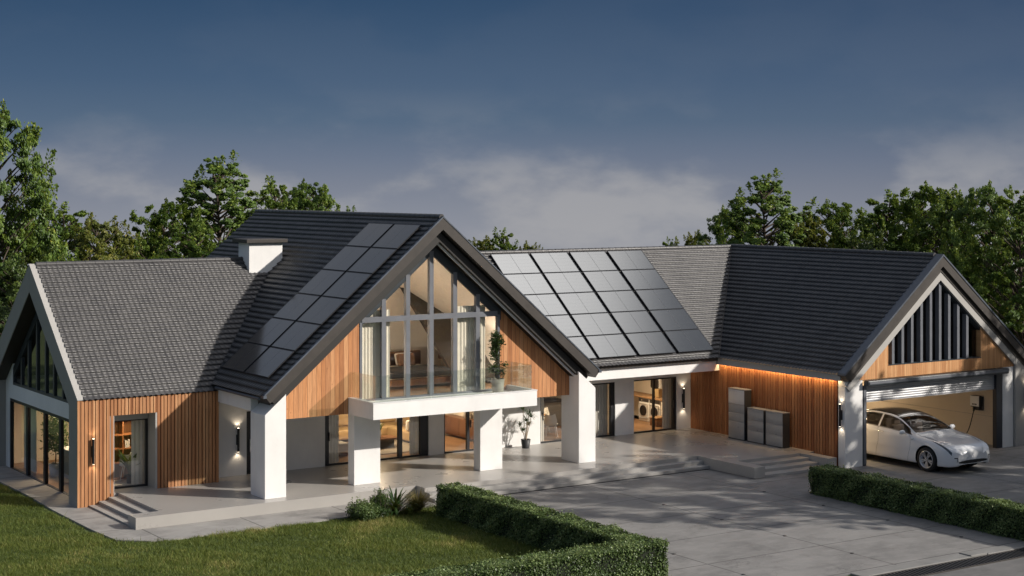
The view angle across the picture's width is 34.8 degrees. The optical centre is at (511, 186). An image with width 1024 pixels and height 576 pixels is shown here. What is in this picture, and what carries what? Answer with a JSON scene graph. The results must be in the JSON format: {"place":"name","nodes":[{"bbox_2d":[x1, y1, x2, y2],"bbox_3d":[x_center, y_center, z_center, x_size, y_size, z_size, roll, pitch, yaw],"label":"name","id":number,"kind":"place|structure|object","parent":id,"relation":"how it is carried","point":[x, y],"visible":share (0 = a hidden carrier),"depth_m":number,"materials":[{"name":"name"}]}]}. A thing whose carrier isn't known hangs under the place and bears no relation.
{"place":"outdoors","nodes":[
{"label":"outdoors","id":0,"kind":"place"},
{"bbox_2d":[0,466,434,541],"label":"path","id":1,"kind":"structure","parent":0,"point":[57,501],"depth_m":45.10,"materials":[{"name":"grey concrete"}]},
{"bbox_2d":[89,496,152,525],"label":"steps","id":2,"kind":"structure","parent":1,"relation":"on","point":[118,508],"depth_m":45.82,"materials":[{"name":"concrete"}]},
{"bbox_2d":[390,350,450,387],"bbox_3d":[-3.503,5.915,52.859,2.500,0.950,2.280,0,0,-33],"label":"bed","id":3,"kind":"object","parent":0,"point":[418,370],"visible":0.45,"depth_m":52.21,"materials":[{"name":"beige fabric"}]},
{"bbox_2d":[0,415,850,575],"bbox_3d":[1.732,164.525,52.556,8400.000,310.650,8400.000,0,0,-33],"label":"ground","id":4,"kind":"structure","parent":0,"point":[338,542],"depth_m":41.34,"materials":[{"name":"green plant"}]},
{"bbox_2d":[0,245,46,336],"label":"leafy tree","id":5,"kind":"object","parent":4,"relation":"on","point":[8,295],"visible":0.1,"depth_m":61.57,"materials":[{"name":"green plant"}]},
{"bbox_2d":[0,99,73,326],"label":"leafy tree","id":6,"kind":"object","parent":4,"relation":"on","point":[36,204],"visible":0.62,"depth_m":65.92,"materials":[{"name":"green plant"}]},
{"bbox_2d":[0,222,80,309],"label":"leafy tree","id":7,"kind":"object","parent":4,"relation":"on","point":[29,246],"visible":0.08,"depth_m":69.47,"materials":[{"name":"green plant"}]},
{"bbox_2d":[19,201,123,263],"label":"leafy tree","id":8,"kind":"object","parent":4,"relation":"on","point":[60,218],"visible":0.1,"depth_m":77.61,"materials":[{"name":"green plant"}]},
{"bbox_2d":[58,212,140,260],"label":"leafy tree","id":9,"kind":"object","parent":4,"relation":"on","point":[103,239],"visible":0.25,"depth_m":73.69,"materials":[{"name":"green plant"}]},
{"bbox_2d":[110,197,214,259],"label":"leafy tree","id":10,"kind":"object","parent":4,"relation":"on","point":[158,223],"visible":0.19,"depth_m":79.55,"materials":[{"name":"green plant"}]},
{"bbox_2d":[157,220,225,258],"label":"leafy tree","id":11,"kind":"object","parent":4,"relation":"on","point":[193,243],"visible":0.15,"depth_m":75.66,"materials":[{"name":"green plant"}]},
{"bbox_2d":[151,150,277,257],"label":"leafy tree","id":12,"kind":"object","parent":4,"relation":"on","point":[217,183],"visible":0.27,"depth_m":81.32,"materials":[{"name":"green plant"}]},
{"bbox_2d":[255,175,302,209],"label":"leafy tree","id":13,"kind":"object","parent":4,"relation":"on","point":[275,204],"visible":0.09,"depth_m":91.48,"materials":[{"name":"green plant"}]},
{"bbox_2d":[263,178,353,211],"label":"leafy tree","id":14,"kind":"object","parent":4,"relation":"on","point":[324,199],"visible":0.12,"depth_m":94.31,"materials":[{"name":"green plant"}]},
{"bbox_2d":[345,496,380,521],"bbox_3d":[-4.151,8.833,45.138,1.048,0.760,1.009,0,0,36],"label":"round shrub","id":15,"kind":"object","parent":4,"relation":"on","point":[364,510],"visible":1,"depth_m":44.95,"materials":[{"name":"green plant"}]},
{"bbox_2d":[368,488,390,517],"bbox_3d":[-3.699,8.781,45.544,0.650,0.857,0.838,0,0,-12],"label":"upright shrub","id":16,"kind":"object","parent":4,"relation":"on","point":[380,498],"visible":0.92,"depth_m":45.42,"materials":[{"name":"green plant"}]},
{"bbox_2d":[380,486,417,516],"bbox_3d":[-3.208,8.861,45.909,1.661,0.978,1.628,0,0,-33],"label":"strap leaf plant","id":17,"kind":"object","parent":4,"relation":"on","point":[395,503],"visible":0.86,"depth_m":45.82,"materials":[{"name":"green plant"}]},
{"bbox_2d":[400,486,435,512],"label":"ornamental grass","id":18,"kind":"object","parent":4,"relation":"on","point":[421,500],"depth_m":46.02,"materials":[{"name":"green plant"}]},
{"bbox_2d":[484,227,526,250],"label":"leafy tree","id":19,"kind":"object","parent":4,"relation":"on","point":[502,245],"visible":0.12,"depth_m":97.79,"materials":[{"name":"green plant"}]},
{"bbox_2d":[0,209,1023,507],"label":"house","id":20,"kind":"structure","parent":4,"relation":"on","point":[810,339],"depth_m":52.40,"materials":[{"name":"white paint"}]},
{"bbox_2d":[24,406,36,472],"bbox_3d":[-15.518,7.990,52.718,0.026,2.340,1.300,0,0,-33],"label":"curtain","id":21,"kind":"object","parent":20,"relation":"hanging from","point":[33,440],"visible":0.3,"depth_m":52.43,"materials":[{"name":"white fabric"}]},
{"bbox_2d":[10,398,68,495],"bbox_3d":[-14.365,8.034,50.375,0.100,2.308,7.080,0,0,-33],"label":"sliding door","id":22,"kind":"structure","parent":20,"relation":"in","point":[28,407],"depth_m":50.39,"materials":[{"name":"black metal"}]},
{"bbox_2d":[13,313,67,402],"bbox_3d":[-14.282,5.082,50.250,0.100,3.364,6.720,0,0,-33],"label":"window","id":23,"kind":"structure","parent":20,"relation":"in","point":[35,325],"depth_m":51.05,"materials":[{"name":"metal"}]},
{"bbox_2d":[37,413,68,476],"bbox_3d":[-14.500,8.099,51.820,1.071,2.142,1.019,0,0,-33],"label":"indoor tree","id":24,"kind":"object","parent":20,"relation":"on","point":[53,431],"visible":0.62,"depth_m":51.68,"materials":[{"name":"green plant"}]},
{"bbox_2d":[114,421,130,479],"bbox_3d":[-11.429,7.912,49.616,2.400,1.815,0.275,0,0,-33],"label":"bookshelf","id":25,"kind":"object","parent":20,"relation":"on","point":[120,434],"visible":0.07,"depth_m":49.33,"materials":[{"name":"orange wood"}]},
{"bbox_2d":[114,479,130,486],"bbox_3d":[-11.608,8.829,48.799,1.400,0.019,0.950,0,0,-33],"label":"rug","id":26,"kind":"object","parent":20,"relation":"on","point":[122,482],"visible":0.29,"depth_m":48.73,"materials":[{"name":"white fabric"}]},
{"bbox_2d":[117,449,139,483],"bbox_3d":[-11.393,8.322,48.660,0.967,1.034,0.741,0,0,19],"label":"broad leaf plant","id":27,"kind":"object","parent":26,"relation":"on","point":[126,462],"visible":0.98,"depth_m":48.58,"materials":[{"name":"green plant"}]},
{"bbox_2d":[114,418,147,488],"bbox_3d":[-11.309,7.834,48.020,1.240,2.007,0.100,0,0,-33],"label":"door","id":28,"kind":"structure","parent":20,"relation":"in","point":[146,419],"depth_m":48.30,"materials":[{"name":"black metal"}]},
{"bbox_2d":[131,420,143,484],"bbox_3d":[-11.075,7.815,48.474,0.430,2.030,0.026,0,0,-33],"label":"curtain","id":29,"kind":"object","parent":20,"relation":"hanging from","point":[137,446],"visible":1,"depth_m":48.45,"materials":[{"name":"white fabric"}]},
{"bbox_2d":[221,342,268,372],"bbox_3d":[-7.993,5.109,48.984,1.082,0.036,1.600,-46,23,-25],"label":"solar panel","id":30,"kind":"object","parent":20,"relation":"attached to","point":[245,357],"visible":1,"depth_m":48.93,"materials":[{"name":"black glass"}]},
{"bbox_2d":[247,411,250,473],"bbox_3d":[-7.794,7.879,50.464,0.860,1.917,0.140,0,0,-33],"label":"door","id":31,"kind":"structure","parent":20,"relation":"in","point":[248,412],"depth_m":50.25,"materials":[{"name":"black metal"}]},
{"bbox_2d":[245,347,293,377],"bbox_3d":[-7.061,5.109,47.574,1.082,0.036,1.600,-46,23,-25],"label":"solar panel","id":32,"kind":"object","parent":20,"relation":"attached to","point":[268,362],"visible":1,"depth_m":47.53,"materials":[{"name":"black glass"}]},
{"bbox_2d":[247,317,294,346],"bbox_3d":[-7.287,4.391,49.451,1.082,0.035,1.600,-45,23,-25],"label":"solar panel","id":33,"kind":"object","parent":20,"relation":"attached to","point":[271,331],"visible":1,"depth_m":49.41,"materials":[{"name":"black glass"}]},
{"bbox_2d":[271,321,320,350],"bbox_3d":[-6.355,4.391,48.041,1.082,0.035,1.600,-45,23,-25],"label":"solar panel","id":34,"kind":"object","parent":20,"relation":"attached to","point":[296,335],"visible":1,"depth_m":48.00,"materials":[{"name":"black glass"}]},
{"bbox_2d":[273,293,320,320],"bbox_3d":[-6.581,3.672,49.918,1.082,0.035,1.600,-45,23,-25],"label":"solar panel","id":35,"kind":"object","parent":20,"relation":"attached to","point":[296,306],"visible":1,"depth_m":49.87,"materials":[{"name":"black glass"}]},
{"bbox_2d":[297,269,344,295],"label":"solar panel","id":36,"kind":"object","parent":20,"relation":"attached to","point":[321,282],"visible":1,"depth_m":50.34,"materials":[{"name":"black glass"}]},
{"bbox_2d":[297,296,345,324],"bbox_3d":[-5.649,3.672,48.508,1.082,0.035,1.600,-45,23,-25],"label":"solar panel","id":37,"kind":"object","parent":20,"relation":"attached to","point":[321,310],"visible":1,"depth_m":48.47,"materials":[{"name":"black glass"}]},
{"bbox_2d":[329,415,338,462],"bbox_3d":[-5.724,7.805,52.157,0.440,2.050,0.026,0,0,-33],"label":"curtain","id":38,"kind":"object","parent":20,"relation":"hanging from","point":[334,439],"visible":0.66,"depth_m":52.19,"materials":[{"name":"grey fabric"}]},
{"bbox_2d":[322,246,369,271],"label":"solar panel","id":39,"kind":"object","parent":20,"relation":"attached to","point":[345,258],"visible":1,"depth_m":50.80,"materials":[{"name":"black glass"}]},
{"bbox_2d":[322,272,371,298],"bbox_3d":[-4.943,2.954,48.975,1.082,0.036,1.600,-46,23,-25],"label":"solar panel","id":40,"kind":"object","parent":20,"relation":"attached to","point":[346,285],"visible":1,"depth_m":48.94,"materials":[{"name":"black glass"}]},
{"bbox_2d":[346,223,393,247],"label":"solar panel","id":41,"kind":"object","parent":20,"relation":"attached to","point":[370,235],"visible":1,"depth_m":51.27,"materials":[{"name":"black glass"}]},
{"bbox_2d":[347,247,396,273],"bbox_3d":[-4.236,2.236,49.442,1.082,0.035,1.600,-46,23,-25],"label":"solar panel","id":42,"kind":"object","parent":20,"relation":"attached to","point":[371,260],"visible":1,"depth_m":49.38,"materials":[{"name":"black glass"}]},
{"bbox_2d":[339,414,408,440],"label":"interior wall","id":43,"kind":"structure","parent":20,"relation":"on","point":[389,427],"depth_m":57.31,"materials":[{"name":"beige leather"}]},
{"bbox_2d":[362,310,389,398],"bbox_3d":[-4.108,5.035,48.934,1.020,2.670,0.026,0,0,-33],"label":"curtain","id":44,"kind":"object","parent":20,"relation":"hanging from","point":[370,356],"visible":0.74,"depth_m":48.92,"materials":[{"name":"white fabric"}]},
{"bbox_2d":[325,415,427,465],"bbox_3d":[-4.357,7.879,52.755,3.800,1.917,0.150,0,0,-33],"label":"sliding door","id":45,"kind":"structure","parent":20,"relation":"in","point":[423,420],"depth_m":53.21,"materials":[{"name":"black metal"}]},
{"bbox_2d":[380,439,408,454],"bbox_3d":[-4.359,8.829,55.332,2.500,0.019,2.450,0,0,-33],"label":"rug","id":46,"kind":"object","parent":20,"relation":"on","point":[392,450],"visible":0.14,"depth_m":54.85,"materials":[{"name":"beige fabric"}]},
{"bbox_2d":[372,224,421,248],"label":"solar panel","id":47,"kind":"object","parent":20,"relation":"attached to","point":[396,236],"visible":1,"depth_m":49.86,"materials":[{"name":"black glass"}]},
{"bbox_2d":[409,416,418,454],"bbox_3d":[-3.135,7.805,53.953,0.580,2.050,0.026,0,0,-33],"label":"curtain","id":48,"kind":"object","parent":20,"relation":"hanging from","point":[414,435],"visible":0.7,"depth_m":53.90,"materials":[{"name":"beige fabric"}]},
{"bbox_2d":[359,247,500,400],"bbox_3d":[-2.463,4.050,49.836,5.000,4.700,0.130,0,0,-33],"label":"window","id":49,"kind":"structure","parent":20,"relation":"in","point":[456,274],"depth_m":49.78,"materials":[{"name":"grey metal"}]},
{"bbox_2d":[444,412,473,453],"bbox_3d":[-1.455,7.879,54.675,1.980,1.917,0.150,0,0,-33],"label":"sliding door","id":50,"kind":"structure","parent":20,"relation":"in","point":[468,421],"depth_m":54.64,"materials":[{"name":"black metal"}]},
{"bbox_2d":[445,414,473,439],"bbox_3d":[-1.699,8.459,57.480,0.412,0.640,2.200,0,0,-33],"label":"sideboard","id":51,"kind":"object","parent":20,"relation":"on","point":[455,425],"visible":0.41,"depth_m":57.49,"materials":[{"name":"brown wood"}]},
{"bbox_2d":[457,305,484,390],"bbox_3d":[-1.268,5.035,50.812,1.030,2.670,0.026,0,0,-33],"label":"curtain","id":52,"kind":"object","parent":20,"relation":"hanging from","point":[465,349],"visible":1,"depth_m":50.73,"materials":[{"name":"white fabric"}]},
{"bbox_2d":[487,330,507,392],"bbox_3d":[-0.481,5.391,50.631,0.756,1.949,0.589,0,0,-33],"label":"potted fig tree","id":53,"kind":"object","parent":20,"relation":"on","point":[497,382],"visible":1,"depth_m":50.55,"materials":[{"name":"green plant"}]},
{"bbox_2d":[490,253,540,273],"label":"solar panel","id":54,"kind":"object","parent":20,"relation":"attached to","point":[516,263],"visible":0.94,"depth_m":58.21,"materials":[{"name":"black glass"}]},
{"bbox_2d":[503,273,553,294],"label":"solar panel","id":55,"kind":"object","parent":20,"relation":"attached to","point":[531,284],"visible":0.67,"depth_m":57.55,"materials":[{"name":"black glass"}]},
{"bbox_2d":[525,294,567,315],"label":"solar panel","id":56,"kind":"object","parent":20,"relation":"attached to","point":[548,304],"visible":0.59,"depth_m":56.94,"materials":[{"name":"black glass"}]},
{"bbox_2d":[530,252,579,272],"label":"solar panel","id":57,"kind":"object","parent":20,"relation":"attached to","point":[551,262],"visible":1,"depth_m":59.15,"materials":[{"name":"black glass"}]},
{"bbox_2d":[546,315,581,336],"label":"solar panel","id":58,"kind":"object","parent":20,"relation":"attached to","point":[565,325],"visible":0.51,"depth_m":56.34,"materials":[{"name":"black glass"}]},
{"bbox_2d":[543,272,593,293],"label":"solar panel","id":59,"kind":"object","parent":20,"relation":"attached to","point":[568,282],"visible":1,"depth_m":58.45,"materials":[{"name":"black glass"}]},
{"bbox_2d":[557,292,607,314],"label":"solar panel","id":60,"kind":"object","parent":20,"relation":"attached to","point":[583,303],"visible":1,"depth_m":57.75,"materials":[{"name":"black glass"}]},
{"bbox_2d":[568,336,596,358],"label":"solar panel","id":61,"kind":"object","parent":20,"relation":"attached to","point":[581,344],"visible":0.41,"depth_m":55.75,"materials":[{"name":"black glass"}]},
{"bbox_2d":[569,251,617,271],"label":"solar panel","id":62,"kind":"object","parent":20,"relation":"attached to","point":[592,260],"visible":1,"depth_m":60.10,"materials":[{"name":"black glass"}]},
{"bbox_2d":[571,313,621,335],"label":"solar panel","id":63,"kind":"object","parent":20,"relation":"attached to","point":[592,324],"visible":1,"depth_m":57.04,"materials":[{"name":"black glass"}]},
{"bbox_2d":[593,384,606,435],"bbox_3d":[3.002,7.805,57.952,0.970,2.050,0.026,0,0,-33],"label":"curtain","id":64,"kind":"object","parent":20,"relation":"hanging from","point":[600,409],"visible":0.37,"depth_m":58.03,"materials":[{"name":"white fabric"}]},
{"bbox_2d":[592,382,614,437],"bbox_3d":[2.958,7.884,57.593,1.600,1.907,0.150,0,0,-33],"label":"sliding door","id":65,"kind":"structure","parent":20,"relation":"in","point":[611,384],"depth_m":57.96,"materials":[{"name":"black metal"}]},
{"bbox_2d":[583,270,631,291],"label":"solar panel","id":66,"kind":"object","parent":20,"relation":"attached to","point":[601,281],"visible":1,"depth_m":59.40,"materials":[{"name":"black glass"}]},
{"bbox_2d":[585,334,636,358],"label":"solar panel","id":67,"kind":"object","parent":20,"relation":"attached to","point":[611,346],"visible":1,"depth_m":56.34,"materials":[{"name":"grey glass"}]},
{"bbox_2d":[596,290,645,312],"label":"solar panel","id":68,"kind":"object","parent":20,"relation":"attached to","point":[621,301],"visible":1,"depth_m":58.70,"materials":[{"name":"grey glass"}]},
{"bbox_2d":[607,250,654,270],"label":"solar panel","id":69,"kind":"object","parent":20,"relation":"attached to","point":[630,260],"visible":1,"depth_m":61.06,"materials":[{"name":"grey glass"}]},
{"bbox_2d":[611,311,660,333],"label":"solar panel","id":70,"kind":"object","parent":20,"relation":"attached to","point":[635,321],"visible":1,"depth_m":57.99,"materials":[{"name":"grey glass"}]},
{"bbox_2d":[639,397,649,421],"bbox_3d":[5.214,8.409,61.836,0.695,0.860,0.620,0,0,-33],"label":"washing machine","id":71,"kind":"object","parent":20,"relation":"on","point":[644,409],"visible":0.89,"depth_m":61.60,"materials":[{"name":"white paint"}]},
{"bbox_2d":[621,269,668,289],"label":"solar panel","id":72,"kind":"object","parent":20,"relation":"attached to","point":[644,279],"visible":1,"depth_m":60.36,"materials":[{"name":"grey glass"}]},
{"bbox_2d":[625,331,675,355],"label":"solar panel","id":73,"kind":"object","parent":20,"relation":"attached to","point":[648,343],"visible":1,"depth_m":57.29,"materials":[{"name":"grey glass"}]},
{"bbox_2d":[634,377,675,433],"bbox_3d":[5.139,7.879,59.035,1.970,1.917,0.150,0,0,-33],"label":"sliding door","id":74,"kind":"structure","parent":20,"relation":"in","point":[673,379],"depth_m":59.42,"materials":[{"name":"black metal"}]},
{"bbox_2d":[635,289,683,309],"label":"solar panel","id":75,"kind":"object","parent":20,"relation":"attached to","point":[658,299],"visible":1,"depth_m":59.66,"materials":[{"name":"grey glass"}]},
{"bbox_2d":[662,378,670,428],"bbox_3d":[5.731,7.805,59.780,0.600,2.050,0.026,0,0,-33],"label":"curtain","id":76,"kind":"object","parent":20,"relation":"hanging from","point":[666,403],"visible":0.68,"depth_m":59.70,"materials":[{"name":"grey fabric"}]},
{"bbox_2d":[649,309,698,330],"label":"solar panel","id":77,"kind":"object","parent":20,"relation":"attached to","point":[672,319],"visible":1,"depth_m":58.95,"materials":[{"name":"grey glass"}]},
{"bbox_2d":[664,329,713,352],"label":"solar panel","id":78,"kind":"object","parent":20,"relation":"attached to","point":[692,340],"visible":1,"depth_m":58.25,"materials":[{"name":"grey glass"}]},
{"bbox_2d":[888,282,980,365],"bbox_3d":[14.356,4.544,55.803,4.560,2.828,0.270,0,0,-33],"label":"window","id":79,"kind":"structure","parent":20,"relation":"in","point":[940,329],"depth_m":55.90,"materials":[{"name":"metal"}]},
{"bbox_2d":[863,368,1008,465],"bbox_3d":[14.465,7.787,55.692,6.980,2.818,0.415,0,0,-33],"label":"garage door","id":80,"kind":"structure","parent":20,"relation":"in","point":[987,379],"depth_m":55.82,"materials":[{"name":"metal"}]},
{"bbox_2d":[967,395,983,432],"bbox_3d":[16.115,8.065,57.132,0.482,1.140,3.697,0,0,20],"label":"car charger","id":81,"kind":"object","parent":20,"relation":"attached to","point":[976,402],"visible":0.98,"depth_m":58.53,"materials":[{"name":"plastic"}]},
{"bbox_2d":[371,481,671,575],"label":"hedge","id":82,"kind":"object","parent":4,"relation":"on","point":[570,544],"visible":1,"depth_m":39.38,"materials":[{"name":"green plant"}]},
{"bbox_2d":[672,230,714,245],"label":"leafy tree","id":83,"kind":"object","parent":4,"relation":"on","point":[691,240],"visible":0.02,"depth_m":94.82,"materials":[{"name":"green plant"}]},
{"bbox_2d":[696,205,757,244],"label":"leafy tree","id":84,"kind":"object","parent":4,"relation":"on","point":[722,233],"visible":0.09,"depth_m":83.47,"materials":[{"name":"green plant"}]},
{"bbox_2d":[698,168,819,246],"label":"leafy tree","id":85,"kind":"object","parent":4,"relation":"on","point":[785,221],"visible":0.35,"depth_m":79.39,"materials":[{"name":"green plant"}]},
{"bbox_2d":[768,214,834,247],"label":"leafy tree","id":86,"kind":"object","parent":4,"relation":"on","point":[815,238],"visible":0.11,"depth_m":81.56,"materials":[{"name":"green plant"}]},
{"bbox_2d":[787,198,886,248],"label":"leafy tree","id":87,"kind":"object","parent":4,"relation":"on","point":[843,216],"visible":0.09,"depth_m":83.73,"materials":[{"name":"green plant"}]},
{"bbox_2d":[843,223,890,250],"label":"leafy tree","id":88,"kind":"object","parent":4,"relation":"on","point":[863,246],"visible":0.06,"depth_m":75.82,"materials":[{"name":"green plant"}]},
{"bbox_2d":[830,188,937,252],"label":"leafy tree","id":89,"kind":"object","parent":4,"relation":"on","point":[887,214],"visible":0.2,"depth_m":79.83,"materials":[{"name":"green plant"}]},
{"bbox_2d":[863,180,970,279],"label":"leafy tree","id":90,"kind":"object","parent":4,"relation":"on","point":[915,207],"visible":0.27,"depth_m":77.63,"materials":[{"name":"green plant"}]},
{"bbox_2d":[850,542,1023,575],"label":"kerb","id":91,"kind":"structure","parent":4,"relation":"on","point":[937,560],"depth_m":40.02,"materials":[{"name":"concrete"}]},
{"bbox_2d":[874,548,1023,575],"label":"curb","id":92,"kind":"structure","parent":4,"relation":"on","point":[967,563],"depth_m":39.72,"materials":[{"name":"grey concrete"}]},
{"bbox_2d":[898,184,1003,295],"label":"leafy tree","id":93,"kind":"object","parent":4,"relation":"on","point":[934,222],"visible":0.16,"depth_m":73.91,"materials":[{"name":"green plant"}]},
{"bbox_2d":[938,180,1023,320],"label":"leafy tree","id":94,"kind":"object","parent":4,"relation":"on","point":[984,196],"visible":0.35,"depth_m":71.43,"materials":[{"name":"green plant"}]},
{"bbox_2d":[958,184,1023,345],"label":"leafy tree","id":95,"kind":"object","parent":4,"relation":"on","point":[1005,278],"visible":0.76,"depth_m":67.92,"materials":[{"name":"green plant"}]},
{"bbox_2d":[114,428,836,529],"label":"terrace","id":96,"kind":"structure","parent":0,"point":[229,497],"depth_m":50.55,"materials":[{"name":"concrete"}]},
{"bbox_2d":[514,407,534,448],"bbox_3d":[0.452,8.082,55.276,0.930,1.515,0.649,0,0,-33],"label":"potted plant","id":97,"kind":"object","parent":96,"relation":"on","point":[525,441],"visible":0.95,"depth_m":55.24,"materials":[{"name":"green plant"}]},
{"bbox_2d":[728,387,750,440],"bbox_3d":[7.966,7.955,57.248,0.344,1.769,0.858,0,0,-33],"label":"inverter cabinet","id":98,"kind":"object","parent":96,"relation":"on","point":[739,401],"visible":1,"depth_m":57.05,"materials":[{"name":"plastic"}]},
{"bbox_2d":[747,407,770,444],"bbox_3d":[8.513,8.245,56.429,0.336,1.189,0.848,0,0,-33],"label":"battery cabinet","id":99,"kind":"object","parent":96,"relation":"on","point":[756,424],"visible":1,"depth_m":56.28,"materials":[{"name":"metal"}]},
{"bbox_2d":[765,410,789,447],"bbox_3d":[9.032,8.245,55.645,0.336,1.189,0.868,0,0,-33],"label":"battery cabinet","id":100,"kind":"object","parent":96,"relation":"on","point":[777,428],"visible":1,"depth_m":55.40,"materials":[{"name":"metal"}]},
{"bbox_2d":[0,0,1023,270],"label":"sky","id":101,"kind":"structure","parent":0,"point":[555,124],"materials":[{"name":"blue"}]},
{"bbox_2d":[544,397,560,426],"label":"kitchen island","id":102,"kind":"structure","parent":0,"point":[553,404],"depth_m":60.29,"materials":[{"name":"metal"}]},
{"bbox_2d":[428,444,1023,575],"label":"driveway","id":103,"kind":"structure","parent":0,"point":[749,531],"depth_m":45.30,"materials":[{"name":"concrete"}]},
{"bbox_2d":[425,460,708,502],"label":"steps","id":104,"kind":"structure","parent":103,"relation":"on","point":[583,478],"depth_m":50.83,"materials":[{"name":"concrete"}]},
{"bbox_2d":[747,456,818,477],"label":"steps","id":105,"kind":"structure","parent":103,"relation":"on","point":[787,466],"depth_m":52.88,"materials":[{"name":"concrete"}]},
{"bbox_2d":[807,462,1023,540],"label":"hedge","id":106,"kind":"object","parent":103,"relation":"on","point":[1002,517],"visible":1,"depth_m":45.41,"materials":[{"name":"green plant"}]},
{"bbox_2d":[867,407,989,471],"bbox_3d":[13.264,8.361,54.807,2.654,1.760,5.588,0,0,-33],"label":"electric car","id":107,"kind":"object","parent":103,"relation":"on","point":[927,442],"visible":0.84,"depth_m":53.54,"materials":[{"name":"white paint"}]},
{"bbox_2d":[927,557,1023,575],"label":"road","id":108,"kind":"structure","parent":0,"point":[1013,567],"depth_m":39.15,"materials":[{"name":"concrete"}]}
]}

